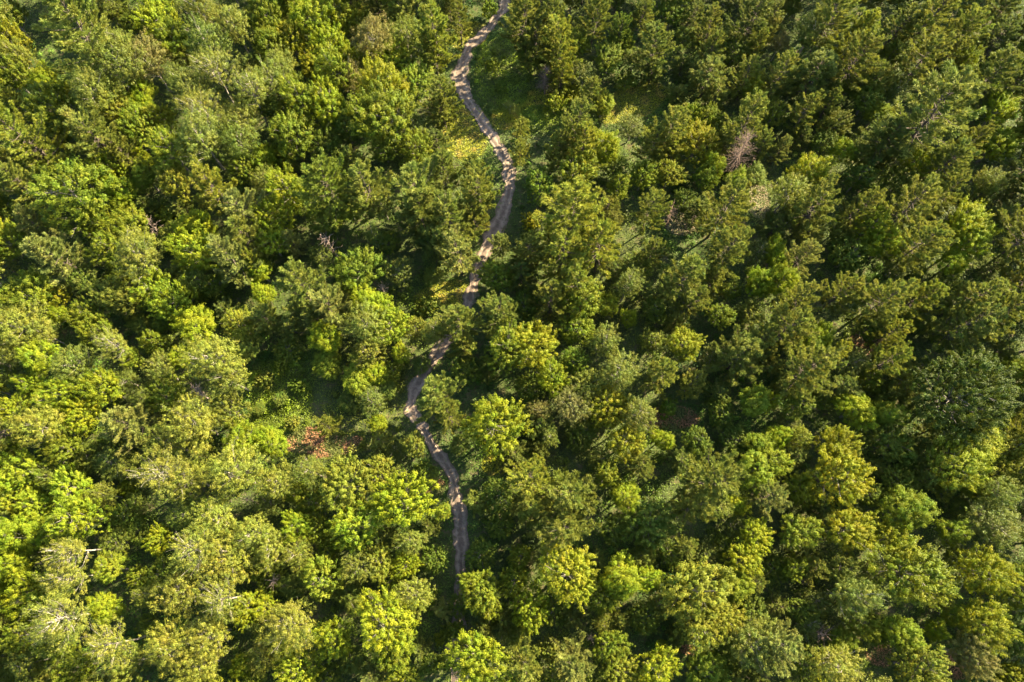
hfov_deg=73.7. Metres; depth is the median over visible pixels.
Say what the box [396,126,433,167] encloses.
maple tree
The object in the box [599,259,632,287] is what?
pine tree
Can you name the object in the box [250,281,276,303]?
broadleaf tree
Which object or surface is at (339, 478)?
maple tree
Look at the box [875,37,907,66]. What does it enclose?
maple tree
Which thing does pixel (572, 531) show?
pine tree
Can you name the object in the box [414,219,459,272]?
pine tree
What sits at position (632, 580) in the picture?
broadleaf tree
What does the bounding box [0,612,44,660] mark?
maple tree
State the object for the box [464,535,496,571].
maple tree
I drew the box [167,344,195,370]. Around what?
broadleaf tree
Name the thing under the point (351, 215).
broadleaf tree
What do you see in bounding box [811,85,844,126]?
pine tree
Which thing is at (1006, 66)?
pine tree
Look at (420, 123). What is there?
aspen tree
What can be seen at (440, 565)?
maple tree
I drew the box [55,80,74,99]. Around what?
broadleaf tree
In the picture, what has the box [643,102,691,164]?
pine tree
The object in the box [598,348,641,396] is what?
aspen tree
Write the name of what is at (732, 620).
maple tree
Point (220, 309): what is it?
pine tree
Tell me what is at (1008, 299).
pine tree
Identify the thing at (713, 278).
pine tree
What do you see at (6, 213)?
maple tree
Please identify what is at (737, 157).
dead tree
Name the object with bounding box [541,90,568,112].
maple tree
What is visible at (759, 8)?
pine tree
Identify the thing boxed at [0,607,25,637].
pine tree
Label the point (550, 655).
maple tree
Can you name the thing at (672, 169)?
maple tree
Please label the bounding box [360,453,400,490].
maple tree
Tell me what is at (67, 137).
maple tree
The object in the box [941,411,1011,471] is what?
broadleaf tree
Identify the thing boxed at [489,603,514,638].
pine tree
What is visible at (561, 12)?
pine tree
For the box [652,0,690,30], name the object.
maple tree
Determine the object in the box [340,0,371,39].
maple tree
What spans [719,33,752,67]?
maple tree
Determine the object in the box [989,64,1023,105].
pine tree
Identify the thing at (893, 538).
maple tree
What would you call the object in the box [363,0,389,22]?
pine tree
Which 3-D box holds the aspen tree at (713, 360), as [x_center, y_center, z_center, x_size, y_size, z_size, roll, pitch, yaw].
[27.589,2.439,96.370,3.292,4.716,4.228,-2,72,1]
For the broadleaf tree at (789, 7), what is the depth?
113.86 m
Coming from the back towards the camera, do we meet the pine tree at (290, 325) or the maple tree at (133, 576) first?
the pine tree at (290, 325)
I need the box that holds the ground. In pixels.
[0,0,1023,681]
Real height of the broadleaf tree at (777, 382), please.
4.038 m
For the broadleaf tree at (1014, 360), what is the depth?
93.33 m
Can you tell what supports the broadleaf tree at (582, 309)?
on the ground
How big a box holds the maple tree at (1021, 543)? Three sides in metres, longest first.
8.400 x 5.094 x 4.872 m
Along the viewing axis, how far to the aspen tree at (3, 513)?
86.36 m
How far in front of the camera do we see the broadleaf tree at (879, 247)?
97.53 m
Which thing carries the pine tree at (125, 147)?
on the ground
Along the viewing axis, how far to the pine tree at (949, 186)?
97.85 m
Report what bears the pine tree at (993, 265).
on the ground
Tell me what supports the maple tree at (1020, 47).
on the ground
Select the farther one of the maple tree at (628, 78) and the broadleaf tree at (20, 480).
the maple tree at (628, 78)
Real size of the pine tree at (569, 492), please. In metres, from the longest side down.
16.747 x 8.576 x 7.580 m
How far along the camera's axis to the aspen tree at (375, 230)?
99.98 m
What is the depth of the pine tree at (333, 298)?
91.35 m
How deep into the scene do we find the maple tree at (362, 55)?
108.89 m
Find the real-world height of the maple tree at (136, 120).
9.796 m
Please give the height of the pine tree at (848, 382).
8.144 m
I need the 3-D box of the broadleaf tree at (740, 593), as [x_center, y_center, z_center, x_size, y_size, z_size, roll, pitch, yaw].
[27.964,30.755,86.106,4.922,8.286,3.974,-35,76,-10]
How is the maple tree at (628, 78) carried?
on the ground
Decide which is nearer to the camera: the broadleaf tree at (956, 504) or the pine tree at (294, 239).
the broadleaf tree at (956, 504)
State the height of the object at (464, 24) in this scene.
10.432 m
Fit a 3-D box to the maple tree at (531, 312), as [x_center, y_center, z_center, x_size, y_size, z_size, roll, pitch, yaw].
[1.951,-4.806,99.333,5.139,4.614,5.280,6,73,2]
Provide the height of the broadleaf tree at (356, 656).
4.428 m
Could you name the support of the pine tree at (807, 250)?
on the ground
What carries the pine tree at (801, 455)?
on the ground
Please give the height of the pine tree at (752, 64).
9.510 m
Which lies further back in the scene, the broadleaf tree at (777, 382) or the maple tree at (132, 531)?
the broadleaf tree at (777, 382)
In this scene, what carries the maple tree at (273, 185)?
on the ground
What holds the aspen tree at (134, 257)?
on the ground
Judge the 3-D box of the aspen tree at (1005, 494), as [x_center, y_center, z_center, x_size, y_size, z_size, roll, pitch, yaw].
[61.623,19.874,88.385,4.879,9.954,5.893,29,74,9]
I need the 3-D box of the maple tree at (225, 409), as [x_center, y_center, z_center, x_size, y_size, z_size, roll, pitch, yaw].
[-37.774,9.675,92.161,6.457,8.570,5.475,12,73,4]
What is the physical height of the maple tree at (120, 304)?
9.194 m
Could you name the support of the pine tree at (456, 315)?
on the ground
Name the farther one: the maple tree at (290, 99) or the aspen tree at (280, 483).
the maple tree at (290, 99)
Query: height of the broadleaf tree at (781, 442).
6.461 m
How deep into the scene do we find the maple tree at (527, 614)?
82.99 m
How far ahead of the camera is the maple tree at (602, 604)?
83.64 m
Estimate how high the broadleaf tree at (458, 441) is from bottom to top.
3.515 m
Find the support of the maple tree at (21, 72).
on the ground
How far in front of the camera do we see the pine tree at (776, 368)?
93.72 m
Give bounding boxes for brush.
[0,0,1023,681]
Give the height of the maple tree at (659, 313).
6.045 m
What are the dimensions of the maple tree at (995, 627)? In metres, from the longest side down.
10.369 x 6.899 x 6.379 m
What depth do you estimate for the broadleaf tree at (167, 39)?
106.19 m
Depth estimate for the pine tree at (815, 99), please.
102.64 m
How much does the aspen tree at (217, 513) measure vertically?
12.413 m
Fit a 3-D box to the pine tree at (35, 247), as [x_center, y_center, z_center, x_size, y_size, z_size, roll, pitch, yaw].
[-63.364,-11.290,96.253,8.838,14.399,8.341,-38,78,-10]
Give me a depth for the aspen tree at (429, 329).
93.28 m
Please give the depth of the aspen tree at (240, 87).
100.01 m
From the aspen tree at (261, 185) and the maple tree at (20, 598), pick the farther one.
the aspen tree at (261, 185)
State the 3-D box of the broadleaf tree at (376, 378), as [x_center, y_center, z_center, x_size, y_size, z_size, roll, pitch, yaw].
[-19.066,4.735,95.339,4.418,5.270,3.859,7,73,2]
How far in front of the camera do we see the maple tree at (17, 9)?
110.85 m
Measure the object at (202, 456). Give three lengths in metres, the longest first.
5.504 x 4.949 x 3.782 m
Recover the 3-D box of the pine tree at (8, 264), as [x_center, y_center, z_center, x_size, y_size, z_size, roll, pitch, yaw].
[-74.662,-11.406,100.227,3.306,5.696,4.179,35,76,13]
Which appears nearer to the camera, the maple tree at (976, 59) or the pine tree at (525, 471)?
the pine tree at (525, 471)
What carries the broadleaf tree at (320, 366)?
on the ground
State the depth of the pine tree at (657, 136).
100.98 m
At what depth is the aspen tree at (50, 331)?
93.48 m
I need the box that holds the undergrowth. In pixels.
[0,0,1023,681]
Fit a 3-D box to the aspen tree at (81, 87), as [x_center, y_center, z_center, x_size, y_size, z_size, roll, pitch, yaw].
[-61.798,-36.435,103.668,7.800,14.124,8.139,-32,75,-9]
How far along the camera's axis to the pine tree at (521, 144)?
104.58 m
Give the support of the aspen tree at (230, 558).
on the ground
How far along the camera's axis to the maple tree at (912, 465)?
91.48 m
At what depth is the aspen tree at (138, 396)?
91.30 m
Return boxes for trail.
[403,0,516,681]
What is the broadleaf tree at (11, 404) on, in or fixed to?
on the ground
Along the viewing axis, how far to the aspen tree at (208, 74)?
100.35 m
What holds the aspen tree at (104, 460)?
on the ground
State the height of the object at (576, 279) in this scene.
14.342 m
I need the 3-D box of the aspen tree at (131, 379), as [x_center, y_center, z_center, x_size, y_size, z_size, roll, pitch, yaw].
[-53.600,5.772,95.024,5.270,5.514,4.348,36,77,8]
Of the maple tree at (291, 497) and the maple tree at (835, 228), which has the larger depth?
the maple tree at (835, 228)
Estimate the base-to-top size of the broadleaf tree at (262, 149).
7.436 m
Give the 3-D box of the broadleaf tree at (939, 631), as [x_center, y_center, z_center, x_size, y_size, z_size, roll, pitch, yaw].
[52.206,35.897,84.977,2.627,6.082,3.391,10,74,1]
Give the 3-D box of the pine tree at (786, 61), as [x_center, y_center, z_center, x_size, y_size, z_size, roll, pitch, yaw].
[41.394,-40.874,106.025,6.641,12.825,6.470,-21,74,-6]
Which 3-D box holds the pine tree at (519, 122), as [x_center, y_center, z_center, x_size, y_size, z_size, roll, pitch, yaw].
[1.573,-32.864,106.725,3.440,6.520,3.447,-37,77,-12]
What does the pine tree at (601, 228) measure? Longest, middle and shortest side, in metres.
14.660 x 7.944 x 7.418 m
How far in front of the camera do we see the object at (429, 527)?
88.65 m
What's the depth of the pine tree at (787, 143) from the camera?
104.43 m
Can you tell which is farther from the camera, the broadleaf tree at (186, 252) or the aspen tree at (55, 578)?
the broadleaf tree at (186, 252)
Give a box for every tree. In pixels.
[0,0,22,54]
[0,17,33,63]
[0,37,39,77]
[0,54,31,92]
[0,70,7,112]
[0,84,33,126]
[0,100,76,176]
[0,146,28,177]
[0,157,56,211]
[0,185,6,210]
[0,195,16,222]
[0,217,16,261]
[0,221,32,260]
[0,254,19,276]
[0,266,55,319]
[0,298,56,362]
[0,302,13,327]
[0,340,33,366]
[0,360,17,392]
[0,372,10,401]
[0,392,34,427]
[0,406,29,463]
[0,430,25,457]
[0,448,47,503]
[0,482,27,518]
[0,492,18,522]
[0,511,52,553]
[0,542,47,583]
[0,568,62,620]
[0,580,18,604]
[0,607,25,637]
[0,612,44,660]
[0,641,24,671]
[0,666,16,681]
[1,0,29,37]
[4,641,47,681]
[5,395,74,449]
[8,372,45,398]
[8,488,58,525]
[12,125,68,168]
[12,202,56,242]
[13,338,64,380]
[13,587,117,657]
[19,79,82,133]
[19,228,96,288]
[21,152,124,237]
[26,460,66,493]
[27,157,54,183]
[28,59,60,94]
[28,315,67,350]
[29,626,81,667]
[30,0,133,93]
[30,372,87,422]
[30,561,110,601]
[32,545,61,566]
[33,422,82,471]
[33,494,113,544]
[35,537,115,580]
[37,663,62,681]
[40,283,72,308]
[42,343,100,387]
[44,123,72,149]
[46,305,71,324]
[46,461,97,508]
[48,644,100,681]
[52,58,76,87]
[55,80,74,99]
[57,104,131,171]
[61,295,104,329]
[62,394,101,437]
[64,262,99,292]
[65,204,113,240]
[65,363,124,409]
[66,59,125,127]
[68,439,101,480]
[72,309,115,348]
[75,30,151,95]
[79,612,146,670]
[81,227,133,267]
[81,478,121,508]
[84,0,129,26]
[84,147,130,185]
[85,276,128,314]
[85,591,125,625]
[85,671,108,681]
[86,0,128,20]
[90,324,129,362]
[90,549,129,582]
[91,444,130,482]
[93,423,127,449]
[94,79,133,126]
[96,520,130,561]
[97,283,146,319]
[98,131,142,173]
[98,202,151,244]
[98,402,160,456]
[100,637,150,681]
[101,262,132,285]
[102,24,137,54]
[103,175,139,209]
[105,499,141,532]
[110,225,170,284]
[112,366,145,398]
[114,8,145,40]
[115,670,141,681]
[116,97,160,146]
[116,479,139,497]
[117,456,155,484]
[117,515,149,548]
[118,346,145,367]
[122,75,158,104]
[123,28,172,92]
[123,311,153,337]
[123,564,150,592]
[125,265,175,311]
[125,492,148,512]
[125,582,163,607]
[127,441,202,500]
[128,384,162,412]
[129,0,183,46]
[130,91,157,106]
[130,155,159,193]
[131,146,153,165]
[134,611,158,636]
[135,196,165,224]
[136,329,171,357]
[137,374,190,414]
[138,100,178,131]
[138,417,189,461]
[138,612,203,679]
[140,349,178,384]
[141,520,175,557]
[143,121,198,173]
[143,555,177,591]
[144,272,198,321]
[145,216,164,239]
[146,566,207,621]
[150,308,177,332]
[152,162,194,202]
[153,9,196,64]
[153,204,179,223]
[156,219,187,250]
[157,387,220,455]
[159,60,213,116]
[161,455,214,505]
[162,230,225,273]
[165,41,198,70]
[166,263,197,289]
[166,496,206,531]
[166,517,226,580]
[167,195,197,221]
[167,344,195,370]
[167,641,220,681]
[168,302,216,348]
[171,208,217,250]
[171,612,233,668]
[172,79,230,145]
[172,101,228,170]
[173,0,221,49]
[173,331,250,386]
[174,665,211,681]
[178,262,208,292]
[179,11,236,79]
[184,492,241,542]
[185,522,259,589]
[188,35,247,111]
[188,154,245,215]
[188,215,217,245]
[188,288,211,305]
[188,382,209,400]
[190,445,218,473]
[192,571,251,624]
[195,434,267,505]
[200,273,228,299]
[205,354,252,403]
[206,2,255,53]
[206,233,261,288]
[206,392,252,430]
[212,679,237,681]
[213,295,239,327]
[214,114,266,163]
[216,92,263,144]
[219,187,268,241]
[220,306,255,342]
[221,414,243,438]
[221,418,261,459]
[223,148,260,184]
[223,512,280,555]
[224,211,270,268]
[225,588,263,632]
[227,59,269,129]
[229,652,251,679]
[230,334,263,362]
[235,51,269,82]
[237,258,271,282]
[238,247,273,280]
[238,669,265,681]
[239,544,275,585]
[240,495,258,504]
[241,0,283,38]
[242,52,293,111]
[242,612,269,637]
[243,299,282,336]
[243,641,279,679]
[245,142,275,173]
[247,194,295,233]
[248,163,278,192]
[248,592,281,619]
[249,424,290,460]
[249,527,290,576]
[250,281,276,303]
[250,401,265,415]
[250,486,284,518]
[252,24,290,64]
[252,93,286,119]
[252,220,293,256]
[252,457,295,499]
[253,370,273,388]
[254,595,318,660]
[255,565,286,596]
[260,0,294,19]
[263,43,302,79]
[264,162,310,218]
[264,640,290,664]
[266,108,315,165]
[267,144,289,166]
[269,13,307,65]
[269,574,279,590]
[270,358,286,376]
[271,256,339,319]
[271,389,289,407]
[272,646,324,681]
[275,567,308,599]
[276,0,325,20]
[277,70,320,126]
[277,313,310,348]
[279,509,321,543]
[280,228,311,257]
[280,533,318,571]
[282,481,307,504]
[283,414,300,431]
[286,0,337,46]
[286,159,301,174]
[287,375,310,392]
[291,146,364,225]
[293,192,316,217]
[293,454,325,487]
[294,481,326,514]
[295,42,335,83]
[300,554,344,601]
[303,194,348,233]
[304,123,342,161]
[304,512,330,544]
[305,73,351,129]
[305,280,352,331]
[305,319,343,354]
[306,21,349,72]
[306,241,336,271]
[306,615,352,664]
[311,41,354,93]
[311,342,341,381]
[311,414,343,437]
[313,660,345,681]
[316,533,341,562]
[317,233,341,256]
[319,449,374,517]
[320,0,359,38]
[323,494,383,553]
[327,259,348,280]
[328,106,360,143]
[328,243,391,295]
[332,580,365,614]
[336,68,417,153]
[336,280,353,304]
[337,54,362,103]
[337,389,363,414]
[337,644,368,675]
[338,44,359,71]
[338,297,389,343]
[338,545,382,585]
[339,143,369,181]
[339,201,362,221]
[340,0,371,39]
[340,353,372,397]
[341,0,365,8]
[342,157,393,223]
[347,335,387,369]
[349,10,401,62]
[349,281,395,321]
[353,40,376,68]
[353,50,409,122]
[354,381,386,420]
[356,585,421,664]
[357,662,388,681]
[360,358,388,386]
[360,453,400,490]
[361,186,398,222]
[361,541,394,584]
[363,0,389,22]
[363,222,385,247]
[363,306,413,347]
[365,414,387,435]
[365,628,417,671]
[366,429,398,456]
[366,469,443,528]
[367,135,402,162]
[369,36,415,79]
[373,379,397,400]
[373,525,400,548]
[376,230,398,254]
[377,282,390,295]
[377,567,406,593]
[378,0,391,8]
[382,255,414,289]
[382,358,402,383]
[383,440,404,461]
[384,0,417,26]
[387,9,421,57]
[387,665,425,681]
[388,551,424,578]
[389,155,444,227]
[389,526,428,558]
[391,340,411,363]
[392,53,417,82]
[392,576,435,621]
[393,189,449,249]
[396,58,433,103]
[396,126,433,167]
[398,430,425,458]
[399,113,432,145]
[403,315,426,341]
[409,0,461,67]
[409,459,440,493]
[410,630,432,666]
[411,356,431,376]
[413,295,436,317]
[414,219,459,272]
[414,370,466,424]
[415,27,450,74]
[416,73,464,124]
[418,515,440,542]
[418,652,439,676]
[419,585,437,609]
[420,314,449,349]
[420,543,449,575]
[423,265,447,287]
[425,128,455,155]
[426,146,462,193]
[426,188,483,255]
[427,92,456,133]
[432,596,452,622]
[433,401,465,434]
[433,502,450,523]
[433,630,446,648]
[434,222,484,275]
[434,302,484,350]
[435,652,457,672]
[437,0,466,29]
[437,628,515,681]
[439,620,464,641]
[446,332,476,363]
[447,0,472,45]
[447,592,470,620]
[450,434,470,455]
[451,356,483,384]
[455,568,476,588]
[456,566,499,615]
[458,153,489,180]
[458,158,500,218]
[458,194,490,236]
[460,394,533,461]
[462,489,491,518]
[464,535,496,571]
[469,592,505,623]
[470,616,494,639]
[471,357,498,384]
[476,290,524,339]
[477,259,515,291]
[480,316,534,377]
[481,0,498,19]
[481,476,517,513]
[483,506,515,540]
[485,56,499,72]
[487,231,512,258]
[488,632,513,653]
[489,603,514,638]
[496,565,531,598]
[498,0,552,56]
[498,439,534,472]
[500,316,559,369]
[500,452,557,510]
[500,636,549,681]
[501,676,522,681]
[503,101,518,115]
[503,259,536,297]
[503,403,531,432]
[505,543,532,570]
[506,620,528,646]
[508,135,529,166]
[509,231,548,272]
[509,485,553,528]
[509,579,549,635]
[511,115,531,141]
[512,289,541,322]
[513,17,556,72]
[513,370,544,403]
[514,44,542,72]
[520,211,540,230]
[521,410,554,440]
[522,163,555,206]
[524,398,550,420]
[525,542,561,569]
[526,438,549,459]
[526,502,601,551]
[528,279,567,324]
[531,173,617,241]
[533,356,571,401]
[535,0,555,13]
[535,469,598,522]
[535,540,599,611]
[535,589,574,627]
[536,65,550,93]
[536,221,592,279]
[536,633,558,663]
[537,14,582,70]
[537,667,565,681]
[539,0,566,46]
[540,421,559,448]
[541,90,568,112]
[542,34,578,85]
[542,127,573,172]
[545,321,567,344]
[548,59,571,94]
[550,383,592,426]
[550,631,596,681]
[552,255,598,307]
[554,147,597,188]
[557,276,612,319]
[557,312,596,345]
[558,345,592,376]
[559,602,585,629]
[560,95,602,156]
[560,119,607,177]
[561,82,583,104]
[563,0,581,13]
[563,417,598,452]
[566,368,607,407]
[568,54,599,85]
[569,25,591,59]
[570,75,606,119]
[573,0,613,52]
[577,211,621,279]
[581,384,631,429]
[583,545,608,571]
[583,572,623,617]
[586,447,613,469]
[587,87,615,117]
[589,320,623,357]
[591,611,613,636]
[592,35,623,75]
[592,630,635,669]
[594,129,621,166]
[594,460,621,489]
[596,190,621,221]
[598,291,619,317]
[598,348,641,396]
[598,548,643,604]
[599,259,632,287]
[599,510,628,551]
[600,645,639,681]
[601,152,628,176]
[601,208,624,234]
[602,170,633,199]
[603,424,646,464]
[606,609,630,631]
[607,11,633,53]
[609,478,640,516]
[610,0,627,8]
[611,265,647,302]
[614,68,639,90]
[614,109,643,141]
[615,27,635,58]
[619,251,656,280]
[619,307,637,328]
[619,394,658,435]
[619,496,677,554]
[622,47,647,74]
[625,448,656,480]
[625,545,658,571]
[626,597,663,636]
[627,0,658,42]
[627,280,660,304]
[628,158,662,190]
[629,20,682,79]
[629,640,683,681]
[631,124,670,167]
[631,186,672,235]
[634,60,665,91]
[634,235,670,268]
[637,565,665,594]
[638,356,679,400]
[639,327,666,355]
[640,295,666,323]
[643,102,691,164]
[645,584,671,621]
[648,428,676,452]
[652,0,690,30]
[655,638,667,646]
[656,158,690,187]
[657,253,707,315]
[657,397,677,420]
[657,540,682,570]
[658,130,689,167]
[659,555,736,631]
[660,310,689,334]
[663,200,679,226]
[663,325,707,362]
[663,487,720,526]
[664,83,691,104]
[665,446,693,474]
[665,623,687,653]
[668,596,729,653]
[669,53,692,81]
[671,187,697,212]
[671,532,700,561]
[672,285,712,315]
[674,24,696,47]
[675,443,749,519]
[676,368,708,399]
[677,157,703,186]
[679,0,706,38]
[680,116,722,168]
[680,424,713,459]
[681,195,712,232]
[684,101,700,126]
[685,647,730,681]
[687,52,732,97]
[691,1,723,55]
[691,160,719,190]
[691,535,721,564]
[694,26,727,66]
[694,174,756,247]
[696,101,722,128]
[696,342,720,365]
[699,264,728,299]
[700,377,730,408]
[702,80,729,114]
[702,151,726,179]
[702,324,775,386]
[704,224,754,280]
[705,303,736,330]
[706,592,746,644]
[707,395,736,426]
[708,0,742,16]
[708,130,735,162]
[709,635,740,672]
[710,111,737,141]
[710,533,729,559]
[711,669,756,681]
[716,421,752,455]
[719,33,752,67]
[719,86,769,152]
[719,130,757,172]
[719,280,742,302]
[720,541,763,576]
[721,567,755,603]
[722,164,746,188]
[722,612,785,676]
[723,0,773,56]
[723,54,766,100]
[723,493,753,516]
[724,514,746,538]
[729,664,758,681]
[733,298,764,330]
[734,449,781,495]
[735,614,804,677]
[738,383,770,419]
[739,510,774,554]
[740,320,777,360]
[740,567,769,595]
[741,72,767,99]
[742,127,775,163]
[742,593,773,629]
[743,160,766,186]
[743,431,775,457]
[744,265,775,298]
[745,26,769,56]
[745,233,770,266]
[747,479,792,521]
[754,302,820,352]
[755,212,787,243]
[755,673,791,681]
[757,47,802,100]
[757,354,786,376]
[757,448,794,478]
[759,391,782,411]
[760,12,782,42]
[760,169,814,212]
[760,259,800,298]
[761,551,788,587]
[761,589,791,620]
[762,95,788,125]
[764,0,785,32]
[764,232,795,268]
[765,133,792,165]
[765,425,794,449]
[767,375,788,393]
[769,28,792,60]
[770,45,852,110]
[770,279,823,328]
[776,238,824,278]
[776,411,804,430]
[777,512,824,550]
[779,202,807,231]
[779,336,848,402]
[779,553,811,583]
[781,0,803,17]
[781,388,817,423]
[781,444,811,473]
[782,472,818,507]
[784,171,841,240]
[784,423,813,451]
[785,124,813,151]
[785,151,836,191]
[785,597,822,625]
[786,71,805,92]
[786,88,826,134]
[787,642,821,681]
[788,4,833,57]
[790,547,829,588]
[791,216,827,242]
[793,612,823,645]
[795,319,838,353]
[797,0,865,59]
[799,587,835,616]
[800,496,837,524]
[803,640,866,681]
[804,442,876,509]
[807,388,832,410]
[808,424,863,469]
[808,623,834,642]
[809,127,838,154]
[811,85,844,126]
[814,107,854,139]
[814,368,861,401]
[817,338,853,365]
[818,271,866,314]
[818,508,879,553]
[821,552,866,584]
[825,24,892,90]
[825,568,890,621]
[827,233,869,274]
[827,625,861,656]
[828,7,880,67]
[828,218,855,245]
[829,136,862,164]
[830,390,878,431]
[834,186,886,235]
[836,346,875,374]
[836,596,884,644]
[837,72,861,96]
[840,494,866,514]
[842,162,879,194]
[846,137,879,166]
[848,112,917,169]
[849,79,887,118]
[850,277,920,327]
[852,313,886,344]
[853,202,893,245]
[855,482,885,507]
[857,56,899,92]
[858,222,910,259]
[858,364,885,392]
[859,559,886,587]
[860,455,888,479]
[861,0,884,14]
[861,672,891,681]
[862,100,899,127]
[863,422,918,466]
[864,315,915,353]
[864,534,962,611]
[865,337,915,385]
[865,626,891,648]
[868,149,894,169]
[868,514,908,556]
[869,397,911,426]
[870,2,927,62]
[870,380,902,405]
[873,58,990,159]
[874,171,949,239]
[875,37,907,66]
[877,484,941,534]
[878,0,908,9]
[878,163,917,196]
[878,215,959,275]
[879,463,920,501]
[880,257,912,279]
[880,614,927,651]
[882,71,915,105]
[885,636,954,681]
[888,364,925,402]
[892,28,956,93]
[892,278,949,324]
[895,0,960,62]
[895,137,942,176]
[897,394,916,414]
[900,357,923,381]
[900,453,924,475]
[902,465,938,499]
[903,259,928,278]
[904,431,934,451]
[905,341,1023,446]
[907,435,943,473]
[910,135,980,196]
[912,313,933,335]
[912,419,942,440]
[919,167,972,219]
[919,616,952,643]
[921,200,961,237]
[926,432,997,491]
[927,295,1008,357]
[927,325,949,347]
[928,28,973,75]
[929,517,975,547]
[930,481,955,503]
[931,589,954,610]
[933,243,974,274]
[934,270,963,292]
[936,0,974,21]
[936,118,999,172]
[937,276,1011,318]
[937,602,966,628]
[940,1,994,60]
[940,627,1004,681]
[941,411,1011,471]
[943,43,1023,116]
[943,543,966,569]
[945,193,994,243]
[946,541,1023,599]
[947,204,1003,259]
[948,495,971,521]
[950,43,986,74]
[954,473,991,505]
[959,497,1023,556]
[959,591,1023,657]
[961,182,996,208]
[963,286,1023,351]
[968,14,1022,66]
[973,0,1023,41]
[973,165,1009,195]
[973,252,1008,284]
[973,476,1023,516]
[976,126,1023,162]
[977,452,1021,492]
[981,86,1022,127]
[982,664,1011,681]
[984,200,1023,231]
[986,561,1023,613]
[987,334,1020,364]
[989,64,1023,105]
[991,124,1023,150]
[991,180,1023,204]
[991,202,1023,264]
[994,231,1023,258]
[995,659,1023,681]
[997,355,1023,386]
[997,426,1023,463]
[998,150,1023,187]
[998,259,1023,301]
[998,393,1023,418]
[999,613,1023,656]
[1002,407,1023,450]
[1009,474,1023,490]
[1009,502,1023,532]
[1010,13,1023,45]
[1013,452,1023,480]
[1014,108,1023,139]
[1015,528,1023,545]
[1016,40,1023,69]
[1016,370,1023,391]
[1019,184,1023,206]
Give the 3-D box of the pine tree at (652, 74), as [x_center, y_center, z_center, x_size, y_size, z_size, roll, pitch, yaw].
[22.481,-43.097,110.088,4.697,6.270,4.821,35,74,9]
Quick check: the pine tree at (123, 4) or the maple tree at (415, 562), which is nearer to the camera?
the maple tree at (415, 562)
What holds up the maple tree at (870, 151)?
on the ground
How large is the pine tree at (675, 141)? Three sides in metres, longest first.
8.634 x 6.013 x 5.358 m
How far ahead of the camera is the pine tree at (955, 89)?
94.77 m
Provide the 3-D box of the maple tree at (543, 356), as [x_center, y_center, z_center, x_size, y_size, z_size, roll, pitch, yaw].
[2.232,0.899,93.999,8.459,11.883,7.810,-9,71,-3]
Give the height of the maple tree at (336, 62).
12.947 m
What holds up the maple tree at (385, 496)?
on the ground
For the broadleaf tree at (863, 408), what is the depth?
91.03 m
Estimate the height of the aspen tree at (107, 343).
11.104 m
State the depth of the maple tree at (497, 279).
97.38 m
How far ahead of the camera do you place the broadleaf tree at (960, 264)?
98.20 m
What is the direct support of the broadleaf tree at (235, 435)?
on the ground
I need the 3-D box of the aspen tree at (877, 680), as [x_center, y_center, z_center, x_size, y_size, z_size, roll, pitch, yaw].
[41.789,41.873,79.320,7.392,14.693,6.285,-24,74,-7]
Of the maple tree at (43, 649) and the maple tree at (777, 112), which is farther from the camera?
the maple tree at (777, 112)
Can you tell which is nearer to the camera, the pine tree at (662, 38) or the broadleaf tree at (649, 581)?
the broadleaf tree at (649, 581)
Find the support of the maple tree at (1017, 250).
on the ground
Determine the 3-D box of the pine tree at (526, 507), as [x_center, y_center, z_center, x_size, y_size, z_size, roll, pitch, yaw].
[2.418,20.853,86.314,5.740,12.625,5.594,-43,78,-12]
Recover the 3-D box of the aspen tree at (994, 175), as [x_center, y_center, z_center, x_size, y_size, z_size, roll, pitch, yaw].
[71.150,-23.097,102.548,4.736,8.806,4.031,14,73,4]
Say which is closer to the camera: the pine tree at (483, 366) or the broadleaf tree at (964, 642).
the broadleaf tree at (964, 642)
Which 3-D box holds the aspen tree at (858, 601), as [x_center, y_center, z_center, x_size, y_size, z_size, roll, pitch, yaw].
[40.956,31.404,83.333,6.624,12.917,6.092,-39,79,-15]
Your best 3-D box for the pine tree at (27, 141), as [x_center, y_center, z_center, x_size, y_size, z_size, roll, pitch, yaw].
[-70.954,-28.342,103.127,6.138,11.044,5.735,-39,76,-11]
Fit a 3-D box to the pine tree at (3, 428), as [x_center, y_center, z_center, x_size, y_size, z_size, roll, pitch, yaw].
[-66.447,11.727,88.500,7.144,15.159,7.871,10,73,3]
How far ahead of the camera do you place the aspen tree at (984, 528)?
84.67 m
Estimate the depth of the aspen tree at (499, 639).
84.39 m
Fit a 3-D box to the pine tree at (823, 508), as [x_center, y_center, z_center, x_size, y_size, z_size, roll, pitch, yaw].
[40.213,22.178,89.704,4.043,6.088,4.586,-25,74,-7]
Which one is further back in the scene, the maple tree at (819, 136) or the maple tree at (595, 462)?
the maple tree at (819, 136)
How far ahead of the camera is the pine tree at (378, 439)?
90.89 m
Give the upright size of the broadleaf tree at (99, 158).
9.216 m
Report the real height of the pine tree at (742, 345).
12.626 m
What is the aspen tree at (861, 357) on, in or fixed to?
on the ground
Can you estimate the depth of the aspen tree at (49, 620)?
76.57 m
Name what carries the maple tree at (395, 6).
on the ground
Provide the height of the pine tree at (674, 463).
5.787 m
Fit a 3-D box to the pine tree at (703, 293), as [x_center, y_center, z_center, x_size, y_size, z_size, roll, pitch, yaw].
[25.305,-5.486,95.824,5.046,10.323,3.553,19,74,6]
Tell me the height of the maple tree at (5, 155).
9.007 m
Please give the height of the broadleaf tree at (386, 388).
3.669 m
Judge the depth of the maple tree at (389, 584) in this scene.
86.69 m
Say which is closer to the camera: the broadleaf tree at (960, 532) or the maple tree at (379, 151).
the broadleaf tree at (960, 532)
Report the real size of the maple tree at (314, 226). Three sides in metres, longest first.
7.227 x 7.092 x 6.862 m

